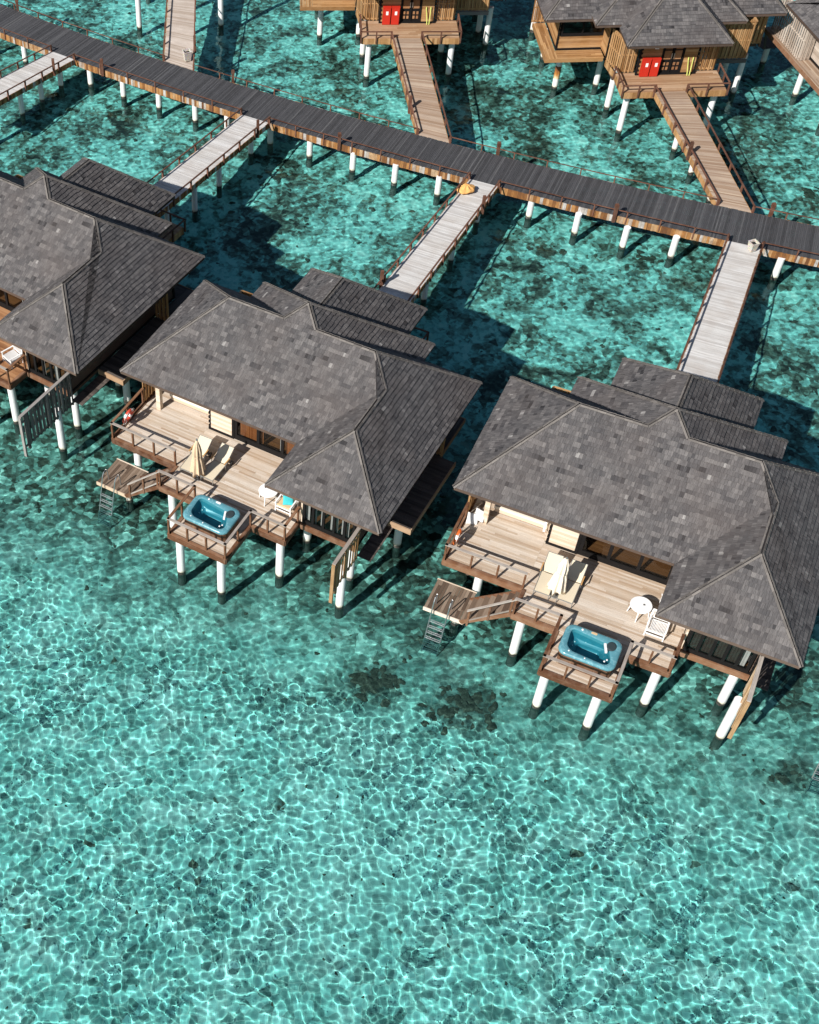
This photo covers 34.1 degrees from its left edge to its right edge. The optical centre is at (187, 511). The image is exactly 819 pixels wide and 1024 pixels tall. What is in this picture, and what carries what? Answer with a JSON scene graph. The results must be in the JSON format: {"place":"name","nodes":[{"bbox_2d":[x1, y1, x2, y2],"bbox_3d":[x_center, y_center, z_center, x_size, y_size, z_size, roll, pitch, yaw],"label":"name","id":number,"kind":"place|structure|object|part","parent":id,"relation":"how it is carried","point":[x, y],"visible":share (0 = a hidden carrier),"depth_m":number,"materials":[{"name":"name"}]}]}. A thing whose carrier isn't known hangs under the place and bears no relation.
{"place":"outdoors","nodes":[
{"label":"outdoors","id":0,"kind":"place"},
{"bbox_2d":[26,352,69,389],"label":"railing","id":1,"kind":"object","parent":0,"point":[57,370],"depth_m":67.33,"materials":[{"name":"black wood"}]},
{"bbox_2d":[0,0,818,1023],"bbox_3d":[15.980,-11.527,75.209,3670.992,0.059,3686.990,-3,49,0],"label":"water","id":2,"kind":"structure","parent":0,"point":[258,792],"depth_m":58.30,"materials":[{"name":"teal liquid"}]},
{"bbox_2d":[135,0,141,29],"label":"lone pile","id":3,"kind":"object","parent":2,"relation":"in","point":[138,14],"visible":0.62,"depth_m":96.56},
{"bbox_2d":[218,0,223,27],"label":"lone pile","id":4,"kind":"object","parent":2,"relation":"in","point":[220,15],"visible":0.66,"depth_m":96.47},
{"bbox_3d":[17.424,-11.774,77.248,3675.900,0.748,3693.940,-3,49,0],"label":"seabed","id":5,"kind":"structure","parent":0,"visible":0},
{"bbox_2d":[0,45,75,115],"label":"access walk","id":6,"kind":"structure","parent":5,"relation":"on","point":[18,82],"depth_m":89.69,"materials":[{"name":"grey wood"}]},
{"bbox_2d":[0,157,204,456],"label":"overwater villa","id":7,"kind":"object","parent":5,"relation":"on","point":[97,264],"visible":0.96,"depth_m":67.67,"materials":[{"name":"grey wood"}]},
{"bbox_2d":[1,345,22,368],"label":"garden chair","id":8,"kind":"object","parent":7,"relation":"on","point":[12,356],"visible":0.71,"depth_m":68.41,"materials":[{"name":"white paint"}]},
{"bbox_2d":[0,292,23,310],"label":"window","id":9,"kind":"structure","parent":7,"relation":"in","point":[6,305],"depth_m":71.22,"materials":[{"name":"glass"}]},
{"bbox_2d":[162,0,195,70],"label":"access walk","id":10,"kind":"structure","parent":5,"relation":"on","point":[179,27],"depth_m":92.45,"materials":[{"name":"wood"}]},
{"bbox_2d":[182,48,191,61],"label":"planter","id":11,"kind":"object","parent":10,"relation":"on","point":[187,53],"visible":1,"depth_m":90.15,"materials":[{"name":"concrete"}]},
{"bbox_2d":[147,108,270,221],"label":"access walk","id":12,"kind":"structure","parent":5,"relation":"on","point":[191,173],"depth_m":81.97,"materials":[{"name":"grey wood"}]},
{"bbox_2d":[96,268,482,609],"bbox_3d":[5.280,-4.633,64.677,16.061,12.699,18.380,24,54,21],"label":"overwater villa","id":13,"kind":"object","parent":5,"relation":"on","point":[334,405],"visible":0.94,"depth_m":61.32,"materials":[{"name":"grey wood"}]},
{"bbox_2d":[123,408,133,424],"bbox_3d":[-2.959,-4.806,64.953,0.180,0.862,0.850,33,56,10],"label":"lifebuoy","id":14,"kind":"object","parent":13,"relation":"attached to","point":[128,415],"visible":1,"depth_m":64.77,"materials":[{"name":"white paint"}]},
{"bbox_2d":[180,435,211,477],"bbox_3d":[0.429,-2.726,63.250,0.880,0.860,2.038,23,54,20],"label":"sun lounger","id":15,"kind":"object","parent":13,"relation":"on","point":[204,442],"visible":0.67,"depth_m":63.38,"materials":[{"name":"beige fabric"}]},
{"bbox_2d":[190,438,205,480],"bbox_3d":[0.472,-2.527,61.867,0.753,2.680,0.747,7,50,8],"label":"parasol","id":16,"kind":"object","parent":13,"relation":"on","point":[197,467],"visible":1,"depth_m":61.91,"materials":[{"name":"beige fabric"}]},
{"bbox_2d":[183,494,240,543],"bbox_3d":[1.139,0.333,60.504,2.430,0.945,1.690,24,54,21],"label":"hot tub","id":17,"kind":"object","parent":13,"relation":"on","point":[210,516],"visible":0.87,"depth_m":60.37,"materials":[{"name":"plastic"}]},
{"bbox_2d":[200,442,233,485],"bbox_3d":[1.454,-2.320,62.856,0.880,0.860,2.038,25,55,22],"label":"sun lounger","id":18,"kind":"object","parent":13,"relation":"on","point":[213,470],"visible":1,"depth_m":62.97,"materials":[{"name":"beige fabric"}]},
{"bbox_2d":[234,420,294,458],"bbox_3d":[4.642,-3.498,62.682,5.370,2.440,0.240,24,54,21],"label":"window","id":19,"kind":"structure","parent":13,"relation":"in","point":[251,436],"depth_m":63.77,"materials":[{"name":"black wood"}]},
{"bbox_2d":[259,484,277,506],"bbox_3d":[3.832,-0.799,61.538,0.920,0.713,0.920,-3,49,0],"label":"side table","id":20,"kind":"object","parent":13,"relation":"on","point":[264,492],"visible":0.73,"depth_m":61.19,"materials":[{"name":"white paint"}]},
{"bbox_2d":[274,494,297,516],"bbox_3d":[4.678,-0.472,61.053,0.870,0.962,0.855,24,54,21],"label":"garden chair","id":21,"kind":"object","parent":13,"relation":"on","point":[288,508],"visible":0.61,"depth_m":60.94,"materials":[{"name":"white paint"}]},
{"bbox_2d":[283,495,293,504],"bbox_3d":[4.742,-0.547,60.961,0.530,0.170,0.530,5,63,-1],"label":"cushion","id":22,"kind":"object","parent":21,"relation":"on","point":[287,500],"visible":0.8,"depth_m":60.87,"materials":[{"name":"teal fabric"}]},
{"bbox_2d":[302,504,356,542],"bbox_3d":[6.523,0.169,59.419,2.700,2.440,0.240,24,54,21],"label":"window","id":23,"kind":"structure","parent":13,"relation":"in","point":[344,536],"depth_m":59.96,"materials":[{"name":"black wood"}]},
{"bbox_2d":[300,0,505,78],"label":"overwater villa","id":24,"kind":"object","parent":5,"relation":"on","point":[412,19],"visible":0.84,"depth_m":90.20,"materials":[{"name":"brown wood"}]},
{"bbox_2d":[382,6,391,24],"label":"fire cabinet","id":25,"kind":"object","parent":24,"relation":"on","point":[386,16],"visible":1,"depth_m":89.78,"materials":[{"name":"red metal"}]},
{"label":"cabinet door","id":26,"kind":"part","parent":25,"relation":"part of","materials":[{"name":"red paint"}]},
{"bbox_2d":[391,6,399,24],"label":"fire cabinet","id":27,"kind":"object","parent":24,"relation":"on","point":[395,13],"visible":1,"depth_m":89.75,"materials":[{"name":"red metal"}]},
{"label":"cabinet door","id":28,"kind":"part","parent":27,"relation":"part of","materials":[{"name":"red paint"}]},
{"bbox_2d":[400,0,422,21],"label":"door","id":29,"kind":"structure","parent":24,"relation":"in","point":[411,10],"depth_m":89.77,"materials":[{"name":"black wood"}]},
{"bbox_2d":[0,0,818,280],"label":"boardwalk","id":30,"kind":"structure","parent":5,"relation":"on","point":[440,161],"depth_m":82.54,"materials":[{"name":"grey wood"}]},
{"bbox_2d":[390,33,451,143],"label":"access walk","id":31,"kind":"structure","parent":5,"relation":"in","point":[421,98],"depth_m":86.19,"materials":[{"name":"brown wood"}]},
{"bbox_2d":[374,172,500,302],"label":"access walk","id":32,"kind":"structure","parent":5,"relation":"on","point":[431,251],"depth_m":75.45,"materials":[{"name":"grey wood"}]},
{"bbox_2d":[457,183,474,194],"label":"cloth bag","id":33,"kind":"object","parent":32,"relation":"on","point":[465,188],"visible":1,"depth_m":79.11,"materials":[{"name":"fabric"}]},
{"bbox_2d":[423,357,818,739],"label":"overwater villa","id":34,"kind":"object","parent":5,"relation":"on","point":[693,499],"visible":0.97,"depth_m":56.16,"materials":[{"name":"grey wood"}]},
{"bbox_2d":[452,528,462,545],"bbox_3d":[12.313,1.120,59.216,0.180,0.862,0.850,25,54,14],"label":"lifebuoy","id":35,"kind":"object","parent":34,"relation":"attached to","point":[457,537],"visible":0.97,"depth_m":58.90,"materials":[{"name":"white paint"}]},
{"bbox_2d":[465,512,477,524],"bbox_3d":[13.257,0.310,60.377,0.572,0.572,0.170,10,11,-4],"label":"striped pillow","id":36,"kind":"object","parent":34,"relation":"on","point":[472,518],"visible":1,"depth_m":60.31,"materials":[{"name":"white fabric"}]},
{"bbox_2d":[475,508,483,522],"bbox_3d":[13.568,0.150,60.318,0.572,0.572,0.170,33,31,34],"label":"striped pillow","id":37,"kind":"object","parent":34,"relation":"on","point":[478,511],"visible":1,"depth_m":60.24,"materials":[{"name":"white fabric"}]},
{"bbox_2d":[532,551,563,599],"bbox_3d":[16.053,2.827,57.796,0.880,0.860,2.038,20,53,18],"label":"sun lounger","id":38,"kind":"object","parent":34,"relation":"on","point":[551,563],"visible":0.71,"depth_m":57.97,"materials":[{"name":"beige fabric"}]},
{"bbox_2d":[547,557,568,598],"bbox_3d":[16.232,2.835,56.661,0.832,2.570,0.813,7,50,9],"label":"parasol","id":39,"kind":"object","parent":34,"relation":"on","point":[556,584],"visible":1,"depth_m":56.66,"materials":[{"name":"beige fabric"}]},
{"bbox_2d":[555,559,587,606],"bbox_3d":[16.998,3.170,57.460,0.880,0.860,2.038,21,53,19],"label":"sun lounger","id":40,"kind":"object","parent":34,"relation":"on","point":[577,571],"visible":0.75,"depth_m":57.59,"materials":[{"name":"beige fabric"}]},
{"bbox_2d":[557,624,621,679],"bbox_3d":[16.985,5.929,55.004,2.430,0.945,1.690,21,53,19],"label":"hot tub","id":41,"kind":"object","parent":34,"relation":"on","point":[584,648],"visible":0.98,"depth_m":54.86,"materials":[{"name":"plastic"}]},
{"bbox_2d":[577,535,672,584],"bbox_3d":[20.074,1.974,57.305,5.370,2.440,0.100,21,53,19],"label":"window","id":42,"kind":"structure","parent":34,"relation":"in","point":[637,571],"depth_m":58.17,"materials":[{"name":"black wood"}]},
{"bbox_2d":[627,596,651,622],"bbox_3d":[19.658,4.247,56.517,0.940,0.713,0.940,-3,49,0],"label":"side table","id":43,"kind":"object","parent":34,"relation":"on","point":[637,603],"visible":1,"depth_m":56.26,"materials":[{"name":"white paint"}]},
{"bbox_2d":[643,608,669,641],"bbox_3d":[20.199,4.861,55.795,0.870,0.962,0.855,21,53,19],"label":"garden chair","id":44,"kind":"object","parent":34,"relation":"on","point":[655,620],"visible":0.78,"depth_m":55.79,"materials":[{"name":"white paint"}]},
{"bbox_2d":[682,630,756,673],"bbox_3d":[22.312,5.483,54.166,2.700,2.440,0.240,21,53,19],"label":"window","id":45,"kind":"structure","parent":34,"relation":"in","point":[698,644],"depth_m":54.65,"materials":[{"name":"black glass"}]},
{"bbox_2d":[530,0,786,133],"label":"overwater villa","id":46,"kind":"object","parent":5,"relation":"on","point":[674,35],"visible":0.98,"depth_m":84.50,"materials":[{"name":"brown wood"}]},
{"bbox_2d":[561,22,604,36],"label":"window","id":47,"kind":"structure","parent":46,"relation":"in","point":[582,33],"depth_m":86.61,"materials":[{"name":"black wood"}]},
{"bbox_2d":[639,57,651,76],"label":"fire cabinet","id":48,"kind":"object","parent":46,"relation":"on","point":[645,67],"visible":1,"depth_m":84.44,"materials":[{"name":"red metal"}]},
{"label":"cabinet door","id":49,"kind":"part","parent":48,"relation":"part of","materials":[{"name":"red paint"}]},
{"bbox_2d":[648,57,661,76],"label":"fire cabinet","id":50,"kind":"object","parent":46,"relation":"on","point":[654,66],"visible":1,"depth_m":84.42,"materials":[{"name":"red metal"}]},
{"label":"cabinet door","id":51,"kind":"part","parent":50,"relation":"part of","materials":[{"name":"red paint"}]},
{"bbox_2d":[658,48,685,72],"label":"door","id":52,"kind":"structure","parent":46,"relation":"in","point":[672,58],"depth_m":84.39,"materials":[{"name":"black wood"}]},
{"bbox_2d":[652,85,755,222],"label":"access walk","id":53,"kind":"structure","parent":5,"relation":"on","point":[695,142],"depth_m":80.69,"materials":[{"name":"brown wood"}]},
{"bbox_2d":[676,233,764,382],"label":"access walk","id":54,"kind":"structure","parent":5,"relation":"in","point":[709,341],"depth_m":70.67,"materials":[{"name":"grey wood"}]},
{"bbox_2d":[747,239,760,251],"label":"planter","id":55,"kind":"object","parent":54,"relation":"on","point":[753,244],"visible":1,"depth_m":74.77,"materials":[{"name":"concrete"}]},
{"bbox_2d":[760,32,776,64],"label":"support post","id":56,"kind":"object","parent":5,"relation":"on","point":[767,44],"visible":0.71,"depth_m":90.57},
{"bbox_2d":[764,0,818,125],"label":"overwater villa","id":57,"kind":"object","parent":5,"relation":"on","point":[803,58],"visible":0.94,"depth_m":85.26,"materials":[{"name":"brown wood"}]},
{"bbox_2d":[812,763,818,780],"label":"swim ladder","id":58,"kind":"object","parent":5,"relation":"on","point":[815,771],"visible":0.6,"depth_m":54.81,"materials":[{"name":"grey metal"}]}
]}

